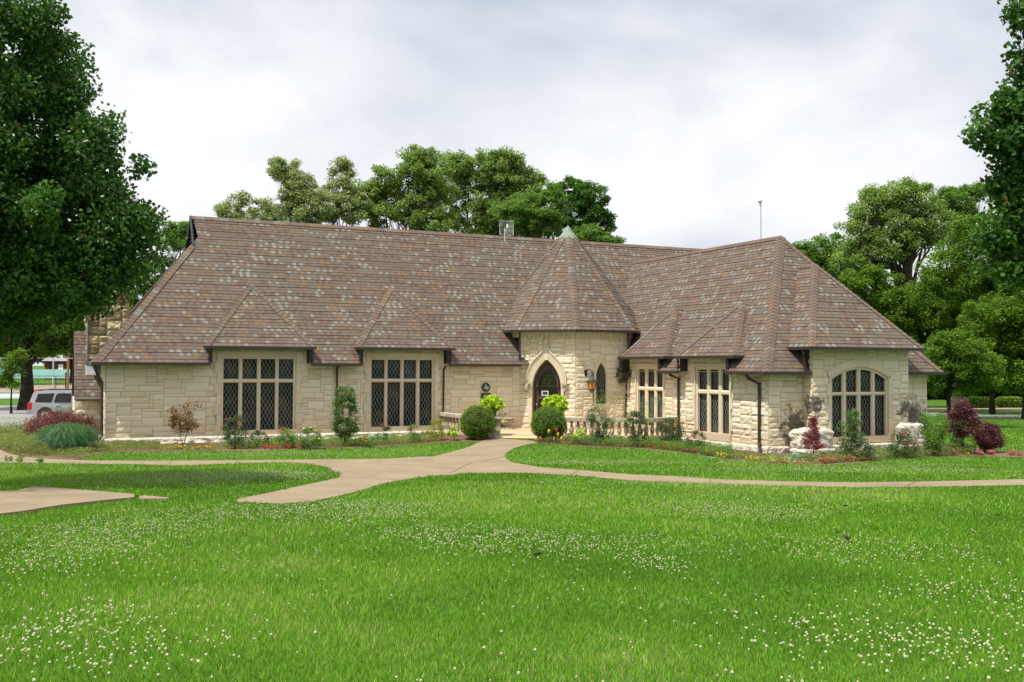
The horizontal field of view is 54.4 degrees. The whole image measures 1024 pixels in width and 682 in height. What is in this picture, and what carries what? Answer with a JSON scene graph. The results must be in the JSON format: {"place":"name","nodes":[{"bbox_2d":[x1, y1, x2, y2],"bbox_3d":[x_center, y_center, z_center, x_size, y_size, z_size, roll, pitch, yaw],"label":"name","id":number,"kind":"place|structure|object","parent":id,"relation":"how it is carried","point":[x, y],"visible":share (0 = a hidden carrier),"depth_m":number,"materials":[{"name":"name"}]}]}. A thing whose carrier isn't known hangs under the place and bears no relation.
{"place":"outdoors","nodes":[
{"label":"outdoors","id":0,"kind":"place"},
{"bbox_2d":[0,393,19,398],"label":"tennis court pavement","id":1,"kind":"structure","parent":0,"point":[8,397],"depth_m":104.38,"materials":[{"name":"paint"}]},
{"bbox_2d":[0,405,36,427],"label":"parking pavement","id":2,"kind":"structure","parent":0,"point":[6,414],"depth_m":67.56,"materials":[{"name":"concrete"}]},
{"bbox_2d":[0,346,31,413],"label":"tree","id":3,"kind":"object","parent":2,"relation":"on","point":[18,356],"visible":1,"depth_m":69.80,"materials":[{"name":"green plant"}]},
{"bbox_2d":[26,389,72,415],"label":"parked suv","id":4,"kind":"object","parent":2,"relation":"on","point":[42,400],"visible":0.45,"depth_m":59.91,"materials":[{"name":"silver metal"}]},
{"bbox_2d":[0,385,71,392],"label":"clay pavement","id":5,"kind":"structure","parent":0,"point":[36,387],"depth_m":131.28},
{"bbox_2d":[67,354,68,388],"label":"utility pole","id":6,"kind":"object","parent":5,"relation":"on","point":[68,372],"visible":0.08,"depth_m":125.83,"materials":[{"name":"brown wood"}]},
{"bbox_2d":[0,486,133,516],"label":"slab pavement","id":7,"kind":"structure","parent":0,"point":[32,499],"depth_m":15.82,"materials":[{"name":"beige concrete"}]},
{"bbox_2d":[0,432,492,459],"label":"planting bed soil","id":8,"kind":"structure","parent":0,"point":[461,438],"depth_m":34.84,"materials":[{"name":"brown soil"}]},
{"bbox_2d":[0,423,48,455],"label":"ground cover","id":9,"kind":"object","parent":8,"relation":"on","point":[18,441],"visible":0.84,"depth_m":33.67,"materials":[{"name":"green plant"}]},
{"bbox_2d":[16,408,98,435],"bbox_3d":[-17.207,3.179,37.862,3.052,1.255,2.563,0,-1,0],"label":"barberry hedge","id":10,"kind":"object","parent":8,"relation":"on","point":[49,418],"visible":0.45,"depth_m":37.41,"materials":[{"name":"red plant"}]},
{"bbox_2d":[28,422,107,451],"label":"ornamental grass","id":11,"kind":"object","parent":8,"relation":"on","point":[69,435],"depth_m":32.55,"materials":[{"name":"green plant"}]},
{"bbox_2d":[41,439,160,457],"bbox_3d":[-13.849,3.545,33.439,3.522,0.308,5.220,0,-2,23],"label":"ground cover","id":12,"kind":"object","parent":8,"relation":"on","point":[114,445],"visible":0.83,"depth_m":33.28,"materials":[{"name":"green plant"}]},
{"bbox_2d":[165,400,205,444],"bbox_3d":[-11.438,2.889,34.743,1.328,1.676,1.174,-1,-2,42],"label":"young maple","id":13,"kind":"object","parent":8,"relation":"on","point":[187,423],"visible":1,"depth_m":34.73,"materials":[{"name":"brown plant"}]},
{"bbox_2d":[221,415,249,448],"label":"rose bush","id":14,"kind":"object","parent":8,"relation":"on","point":[227,436],"visible":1,"depth_m":34.17,"materials":[{"name":"green plant"}]},
{"bbox_2d":[247,429,272,446],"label":"rose bush","id":15,"kind":"object","parent":8,"relation":"on","point":[257,432],"visible":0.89,"depth_m":34.88,"materials":[{"name":"green plant"}]},
{"bbox_2d":[274,427,296,447],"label":"rose bush","id":16,"kind":"object","parent":8,"relation":"on","point":[283,435],"visible":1,"depth_m":34.52,"materials":[{"name":"green plant"}]},
{"bbox_2d":[160,432,444,449],"bbox_3d":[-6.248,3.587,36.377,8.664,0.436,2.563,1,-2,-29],"label":"ground cover","id":17,"kind":"object","parent":8,"relation":"on","point":[341,440],"visible":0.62,"depth_m":36.18,"materials":[{"name":"green plant"}]},
{"bbox_2d":[296,426,322,448],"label":"lantana shrub","id":18,"kind":"object","parent":8,"relation":"on","point":[308,431],"visible":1,"depth_m":34.21,"materials":[{"name":"green plant"}]},
{"bbox_2d":[330,383,360,445],"bbox_3d":[-5.956,2.643,35.563,1.141,2.251,1.078,-1,-2,35],"label":"holly shrub","id":19,"kind":"object","parent":8,"relation":"on","point":[350,431],"visible":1,"depth_m":35.47,"materials":[{"name":"green plant"}]},
{"bbox_2d":[354,433,376,446],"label":"marigold clump","id":20,"kind":"object","parent":8,"relation":"on","point":[369,444],"visible":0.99,"depth_m":35.21,"materials":[{"name":"green plant"}]},
{"bbox_2d":[376,424,391,441],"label":"rose bush","id":21,"kind":"object","parent":8,"relation":"on","point":[388,428],"visible":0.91,"depth_m":36.99,"materials":[{"name":"green plant"}]},
{"bbox_2d":[406,424,425,441],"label":"rose bush","id":22,"kind":"object","parent":8,"relation":"on","point":[413,433],"visible":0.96,"depth_m":37.34,"materials":[{"name":"green plant"}]},
{"bbox_2d":[424,417,444,440],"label":"yellow leaf shrub","id":23,"kind":"object","parent":8,"relation":"on","point":[439,428],"visible":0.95,"depth_m":37.82,"materials":[{"name":"green plant"}]},
{"bbox_2d":[446,425,458,440],"bbox_3d":[-2.218,3.475,37.612,0.415,0.595,0.584,2,-2,-43],"label":"lime coleus","id":24,"kind":"object","parent":8,"relation":"on","point":[453,433],"visible":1,"depth_m":37.58,"materials":[{"name":"green plant"}]},
{"bbox_2d":[460,404,496,439],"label":"boxwood bush","id":25,"kind":"object","parent":8,"relation":"on","point":[478,422],"visible":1,"depth_m":37.42,"materials":[{"name":"green plant"}]},
{"bbox_2d":[0,366,1023,681],"bbox_3d":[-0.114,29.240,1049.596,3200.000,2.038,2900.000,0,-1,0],"label":"ground","id":26,"kind":"structure","parent":0,"point":[536,578],"depth_m":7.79,"materials":[{"name":"green plant"}]},
{"bbox_2d":[1,369,69,377],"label":"windscreen fence","id":27,"kind":"object","parent":26,"relation":"on","point":[46,373],"visible":0.23,"depth_m":184.88,"materials":[{"name":"teal fabric"}]},
{"bbox_2d":[14,376,66,390],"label":"chain link fence","id":28,"kind":"object","parent":26,"relation":"on","point":[47,383],"visible":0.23,"depth_m":117.90,"materials":[{"name":"black metal"}]},
{"bbox_2d":[0,311,85,409],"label":"oak","id":29,"kind":"object","parent":26,"relation":"on","point":[44,345],"visible":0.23,"depth_m":75.49,"materials":[{"name":"green plant"}]},
{"bbox_2d":[42,355,69,379],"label":"brick house","id":30,"kind":"structure","parent":26,"relation":"on","point":[60,362],"depth_m":204.93,"materials":[{"name":"paint"}]},
{"bbox_2d":[46,327,82,382],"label":"tree","id":31,"kind":"object","parent":26,"relation":"on","point":[71,364],"visible":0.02,"depth_m":169.59,"materials":[{"name":"green plant"}]},
{"bbox_2d":[0,0,171,345],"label":"pear tree","id":32,"kind":"object","parent":26,"relation":"on","point":[51,255],"visible":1,"depth_m":18.56,"materials":[{"name":"green plant"}]},
{"bbox_2d":[139,495,168,500],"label":"slab pavement end","id":33,"kind":"structure","parent":26,"relation":"on","point":[143,497],"depth_m":16.08,"materials":[{"name":"beige concrete"}]},
{"bbox_2d":[129,219,188,311],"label":"oak tree","id":34,"kind":"object","parent":26,"relation":"on","point":[182,225],"visible":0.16,"depth_m":63.80,"materials":[{"name":"green plant"}]},
{"bbox_2d":[165,216,219,253],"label":"pine tree","id":35,"kind":"object","parent":26,"relation":"on","point":[178,236],"visible":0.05,"depth_m":95.95,"materials":[{"name":"green plant"}]},
{"bbox_2d":[213,190,288,221],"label":"pale tree","id":36,"kind":"object","parent":26,"relation":"on","point":[267,210],"visible":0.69,"depth_m":71.83,"materials":[{"name":"green plant"}]},
{"bbox_2d":[260,155,333,223],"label":"pale tree","id":37,"kind":"object","parent":26,"relation":"on","point":[298,196],"visible":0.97,"depth_m":65.84,"materials":[{"name":"green plant"}]},
{"bbox_2d":[309,154,373,226],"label":"pale tree","id":38,"kind":"object","parent":26,"relation":"on","point":[350,197],"visible":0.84,"depth_m":67.95,"materials":[{"name":"green plant"}]},
{"bbox_2d":[348,143,460,232],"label":"oak tree","id":39,"kind":"object","parent":26,"relation":"on","point":[425,183],"visible":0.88,"depth_m":69.74,"materials":[{"name":"green plant"}]},
{"bbox_2d":[437,145,548,238],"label":"oak tree","id":40,"kind":"object","parent":26,"relation":"on","point":[508,170],"visible":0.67,"depth_m":73.57,"materials":[{"name":"green plant"}]},
{"bbox_2d":[490,416,502,436],"bbox_3d":[-0.633,3.436,38.525,0.580,1.050,0.580,0,-1,0],"label":"stone pedestal","id":41,"kind":"object","parent":26,"relation":"on","point":[497,429],"visible":0.5,"depth_m":38.33,"materials":[{"name":"beige stone"}]},
{"bbox_2d":[478,394,505,415],"bbox_3d":[-0.772,2.479,38.579,1.105,0.866,0.983,0,-1,0],"label":"potted coleus","id":42,"kind":"object","parent":41,"relation":"on","point":[495,403],"visible":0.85,"depth_m":38.32,"materials":[{"name":"green plant"}]},
{"bbox_2d":[72,215,946,454],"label":"library building","id":43,"kind":"structure","parent":26,"relation":"on","point":[774,344],"depth_m":40.00,"materials":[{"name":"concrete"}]},
{"bbox_2d":[214,351,302,435],"bbox_3d":[-9.740,2.010,38.306,3.340,3.220,0.265,1,-2,-25],"label":"window","id":44,"kind":"structure","parent":43,"relation":"in","point":[261,387],"depth_m":38.32,"materials":[{"name":"stone"}]},
{"bbox_2d":[363,352,439,431],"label":"window","id":45,"kind":"structure","parent":43,"relation":"in","point":[401,391],"depth_m":40.76,"materials":[{"name":"stone"}]},
{"bbox_2d":[481,383,489,391],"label":"historical medallion","id":46,"kind":"object","parent":43,"relation":"attached to","point":[485,387],"visible":1,"depth_m":42.23,"materials":[{"name":"grey metal"}]},
{"bbox_2d":[500,220,513,241],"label":"grid antenna","id":47,"kind":"object","parent":43,"relation":"on","point":[508,226],"visible":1,"depth_m":44.92,"materials":[{"name":"metal"}]},
{"bbox_2d":[533,360,560,412],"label":"door","id":48,"kind":"structure","parent":43,"relation":"in","point":[546,370],"depth_m":42.82,"materials":[{"name":"brown paint"}]},
{"bbox_2d":[562,202,574,225],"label":"weather vane","id":49,"kind":"object","parent":43,"relation":"on","point":[563,203],"visible":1,"depth_m":45.58,"materials":[{"name":"black metal"}]},
{"bbox_2d":[584,367,596,391],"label":"wall lantern","id":50,"kind":"object","parent":43,"relation":"attached to","point":[591,382],"depth_m":42.03,"materials":[{"name":"orange glass"}]},
{"bbox_2d":[593,358,608,406],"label":"window","id":51,"kind":"structure","parent":43,"relation":"in","point":[599,374],"depth_m":42.73,"materials":[{"name":"stone"}]},
{"bbox_2d":[634,364,665,430],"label":"window","id":52,"kind":"structure","parent":43,"relation":"in","point":[648,382],"depth_m":41.59,"materials":[{"name":"stone"}]},
{"bbox_2d":[693,363,733,441],"bbox_3d":[7.603,2.286,37.478,0.265,2.880,2.430,1,-2,-25],"label":"window","id":53,"kind":"structure","parent":43,"relation":"in","point":[712,391],"depth_m":37.60,"materials":[{"name":"stone"}]},
{"bbox_2d":[826,359,894,443],"bbox_3d":[12.478,2.152,35.784,3.197,2.980,0.240,1,-2,-25],"label":"window","id":54,"kind":"structure","parent":43,"relation":"in","point":[852,384],"depth_m":35.91,"materials":[{"name":"stone"}]},
{"bbox_2d":[0,443,1023,681],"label":"clover flowers","id":55,"kind":"object","parent":26,"relation":"on","point":[501,631],"visible":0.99,"depth_m":10.39,"materials":[{"name":"white plant"}]},
{"bbox_2d":[490,180,569,238],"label":"oak tree","id":56,"kind":"object","parent":26,"relation":"on","point":[525,214],"visible":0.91,"depth_m":61.74,"materials":[{"name":"green plant"}]},
{"bbox_2d":[544,174,617,238],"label":"dark tree","id":57,"kind":"object","parent":26,"relation":"on","point":[588,208],"visible":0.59,"depth_m":65.61,"materials":[{"name":"green plant"}]},
{"bbox_2d":[571,223,626,243],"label":"oak tree","id":58,"kind":"object","parent":26,"relation":"on","point":[591,233],"visible":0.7,"depth_m":59.82,"materials":[{"name":"green plant"}]},
{"bbox_2d":[758,198,761,238],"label":"globe light pole","id":59,"kind":"object","parent":26,"relation":"on","point":[759,200],"visible":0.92,"depth_m":52.15,"materials":[{"name":"metal"}]},
{"bbox_2d":[792,231,870,285],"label":"oak tree","id":60,"kind":"object","parent":26,"relation":"on","point":[814,254],"visible":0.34,"depth_m":83.39,"materials":[{"name":"green plant"}]},
{"bbox_2d":[827,174,958,314],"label":"oak tree","id":61,"kind":"object","parent":26,"relation":"on","point":[911,227],"visible":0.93,"depth_m":71.45,"materials":[{"name":"green plant"}]},
{"bbox_2d":[837,253,988,347],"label":"oak tree","id":62,"kind":"object","parent":26,"relation":"on","point":[917,327],"visible":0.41,"depth_m":67.23,"materials":[{"name":"green plant"}]},
{"bbox_2d":[914,290,945,399],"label":"evergreen tree","id":63,"kind":"object","parent":26,"relation":"on","point":[935,397],"visible":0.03,"depth_m":94.30,"materials":[{"name":"green plant"}]},
{"bbox_2d":[891,246,973,292],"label":"tree","id":64,"kind":"object","parent":26,"relation":"on","point":[930,256],"visible":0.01,"depth_m":123.82,"materials":[{"name":"green plant"}]},
{"bbox_2d":[928,180,990,404],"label":"oak tree","id":65,"kind":"object","parent":26,"relation":"on","point":[954,197],"visible":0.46,"depth_m":79.71,"materials":[{"name":"green plant"}]},
{"bbox_2d":[919,328,1007,427],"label":"dogwood tree","id":66,"kind":"object","parent":26,"relation":"on","point":[960,357],"visible":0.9,"depth_m":49.52,"materials":[{"name":"green plant"}]},
{"bbox_2d":[904,201,1023,414],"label":"oak tree","id":67,"kind":"object","parent":26,"relation":"on","point":[943,280],"visible":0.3,"depth_m":63.75,"materials":[{"name":"green plant"}]},
{"bbox_2d":[935,292,997,396],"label":"evergreen tree","id":68,"kind":"object","parent":26,"relation":"on","point":[984,393],"visible":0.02,"depth_m":93.12,"materials":[{"name":"green plant"}]},
{"bbox_2d":[961,396,995,407],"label":"clipped hedge","id":69,"kind":"object","parent":26,"relation":"on","point":[980,401],"visible":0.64,"depth_m":74.73,"materials":[{"name":"green plant"}]},
{"bbox_2d":[955,279,1023,418],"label":"oak tree","id":70,"kind":"object","parent":26,"relation":"on","point":[1003,325],"visible":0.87,"depth_m":57.60,"materials":[{"name":"green plant"}]},
{"bbox_2d":[957,0,1023,298],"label":"pear tree","id":71,"kind":"object","parent":26,"relation":"on","point":[1003,143],"visible":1,"depth_m":15.17,"materials":[{"name":"green plant"}]},
{"bbox_2d":[995,396,1022,407],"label":"clipped hedge","id":72,"kind":"object","parent":26,"relation":"on","point":[1009,401],"visible":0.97,"depth_m":75.09,"materials":[{"name":"green plant"}]},
{"bbox_2d":[995,293,1022,397],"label":"evergreen tree","id":73,"kind":"object","parent":26,"relation":"on","point":[997,394],"visible":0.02,"depth_m":96.92,"materials":[{"name":"green plant"}]},
{"bbox_2d":[0,438,1023,503],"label":"path","id":74,"kind":"structure","parent":0,"point":[355,473],"depth_m":24.75,"materials":[{"name":"beige concrete"}]},
{"bbox_2d":[0,0,1023,365],"label":"sky","id":75,"kind":"structure","parent":0,"point":[690,113],"materials":[{"name":"white"}]},
{"bbox_2d":[494,435,537,438],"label":"entrance pavement","id":76,"kind":"structure","parent":0,"point":[519,436],"depth_m":38.16,"materials":[{"name":"beige concrete"}]},
{"bbox_2d":[540,394,568,412],"bbox_3d":[1.660,2.499,38.586,1.090,0.885,1.063,-1,-2,27],"label":"potted coleus","id":77,"kind":"object","parent":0,"point":[557,401],"visible":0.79,"depth_m":38.40,"materials":[{"name":"green plant"}]},
{"bbox_2d":[455,428,677,437],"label":"terrace pavement","id":78,"kind":"structure","parent":0,"point":[520,431],"depth_m":40.10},
{"bbox_2d":[439,412,464,434],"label":"balustrade","id":79,"kind":"object","parent":78,"relation":"on","point":[447,417],"visible":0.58,"depth_m":40.25,"materials":[{"name":"stone"}]},
{"bbox_2d":[501,417,513,428],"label":"stone urn","id":80,"kind":"object","parent":78,"relation":"on","point":[507,422],"visible":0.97,"depth_m":41.91,"materials":[{"name":"beige stone"}]},
{"bbox_2d":[563,416,677,439],"bbox_3d":[4.285,3.494,38.295,4.935,1.100,1.577,1,-1,-11],"label":"balustrade","id":81,"kind":"object","parent":78,"relation":"on","point":[578,420],"visible":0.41,"depth_m":37.91,"materials":[{"name":"stone"}]},
{"bbox_2d":[535,437,1023,464],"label":"planting bed soil","id":82,"kind":"structure","parent":0,"point":[1001,454],"depth_m":34.26,"materials":[{"name":"brown soil"}]},
{"bbox_2d":[529,405,566,440],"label":"boxwood bush","id":83,"kind":"object","parent":82,"relation":"on","point":[543,421],"visible":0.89,"depth_m":36.78,"materials":[{"name":"green plant"}]},
{"bbox_2d":[572,427,584,442],"bbox_3d":[2.419,3.465,36.551,0.551,0.609,0.472,0,-1,0],"label":"lime coleus","id":84,"kind":"object","parent":82,"relation":"on","point":[579,431],"visible":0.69,"depth_m":36.46,"materials":[{"name":"yellow plant"}]},
{"bbox_2d":[585,404,613,444],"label":"rose bush","id":85,"kind":"object","parent":82,"relation":"on","point":[592,419],"visible":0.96,"depth_m":36.25,"materials":[{"name":"green plant"}]},
{"bbox_2d":[588,387,627,443],"bbox_3d":[3.390,2.721,36.506,1.623,2.145,1.246,1,-2,-31],"label":"rose bush","id":86,"kind":"object","parent":82,"relation":"on","point":[608,410],"visible":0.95,"depth_m":36.46,"materials":[{"name":"green plant"}]},
{"bbox_2d":[536,430,732,458],"bbox_3d":[5.187,3.584,35.359,7.186,0.606,2.927,-1,-2,39],"label":"ground cover","id":87,"kind":"object","parent":82,"relation":"on","point":[655,441],"visible":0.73,"depth_m":35.52,"materials":[{"name":"green plant"}]},
{"bbox_2d":[624,410,650,446],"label":"rose bush","id":88,"kind":"object","parent":82,"relation":"on","point":[641,419],"visible":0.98,"depth_m":35.92,"materials":[{"name":"green plant"}]},
{"bbox_2d":[620,394,663,437],"bbox_3d":[4.785,2.881,36.358,1.653,1.905,1.225,1,-2,-29],"label":"rose bush","id":89,"kind":"object","parent":82,"relation":"on","point":[644,410],"visible":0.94,"depth_m":36.40,"materials":[{"name":"green plant"}]},
{"bbox_2d":[656,415,686,444],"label":"rose bush","id":90,"kind":"object","parent":82,"relation":"on","point":[660,425],"visible":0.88,"depth_m":35.55,"materials":[{"name":"green plant"}]},
{"bbox_2d":[684,429,706,450],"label":"rose bush","id":91,"kind":"object","parent":82,"relation":"on","point":[690,440],"visible":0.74,"depth_m":34.41,"materials":[{"name":"green plant"}]},
{"bbox_2d":[697,449,783,462],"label":"ground cover","id":92,"kind":"object","parent":82,"relation":"on","point":[735,454],"visible":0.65,"depth_m":31.99,"materials":[{"name":"green plant"}]},
{"bbox_2d":[716,454,817,459],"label":"ground cover","id":93,"kind":"object","parent":82,"relation":"on","point":[794,457],"visible":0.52,"depth_m":31.91,"materials":[{"name":"red plant"}]},
{"bbox_2d":[800,416,825,460],"bbox_3d":[9.579,3.067,31.722,0.826,1.530,0.724,0,-1,0],"label":"red maple","id":94,"kind":"object","parent":82,"relation":"on","point":[816,445],"visible":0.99,"depth_m":31.64,"materials":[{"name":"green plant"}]},
{"bbox_2d":[836,408,865,454],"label":"crape myrtle","id":95,"kind":"object","parent":82,"relation":"on","point":[855,413],"visible":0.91,"depth_m":31.96,"materials":[{"name":"green plant"}]},
{"bbox_2d":[836,433,876,459],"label":"rose bush","id":96,"kind":"object","parent":82,"relation":"on","point":[871,445],"visible":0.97,"depth_m":31.85,"materials":[{"name":"green plant"}]},
{"bbox_2d":[776,442,975,463],"bbox_3d":[12.426,3.703,33.346,9.944,0.393,2.108,1,-2,-30],"label":"ground cover","id":97,"kind":"object","parent":82,"relation":"on","point":[970,449],"visible":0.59,"depth_m":32.93,"materials":[{"name":"green plant"}]},
{"bbox_2d":[883,427,921,457],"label":"rose bush","id":98,"kind":"object","parent":82,"relation":"on","point":[901,436],"visible":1,"depth_m":32.81,"materials":[{"name":"green plant"}]},
{"bbox_2d":[918,410,951,455],"bbox_3d":[14.281,3.108,33.631,1.216,1.586,1.023,0,-1,0],"label":"rose bush","id":99,"kind":"object","parent":82,"relation":"on","point":[935,444],"visible":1,"depth_m":33.56,"materials":[{"name":"green plant"}]},
{"bbox_2d":[942,414,965,444],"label":"green shrub","id":100,"kind":"object","parent":82,"relation":"on","point":[954,439],"visible":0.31,"depth_m":36.12,"materials":[{"name":"green plant"}]},
{"bbox_2d":[938,397,986,453],"bbox_3d":[15.649,2.918,34.592,1.636,2.023,1.513,0,-1,0],"label":"purple leaf tree","id":101,"kind":"object","parent":82,"relation":"on","point":[966,409],"visible":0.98,"depth_m":34.49,"materials":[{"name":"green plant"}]},
{"bbox_2d":[971,421,1011,451],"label":"dark red bush","id":102,"kind":"object","parent":82,"relation":"on","point":[987,442],"visible":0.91,"depth_m":35.10,"materials":[{"name":"purple plant"}]},
{"bbox_2d":[927,407,1021,410],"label":"pavement","id":103,"kind":"structure","parent":0,"point":[935,409],"depth_m":72.89,"materials":[{"name":"beige concrete"}]},
{"bbox_2d":[929,413,1020,418],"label":"street","id":104,"kind":"structure","parent":0,"point":[998,415],"depth_m":62.13,"materials":[{"name":"grey asphalt"}]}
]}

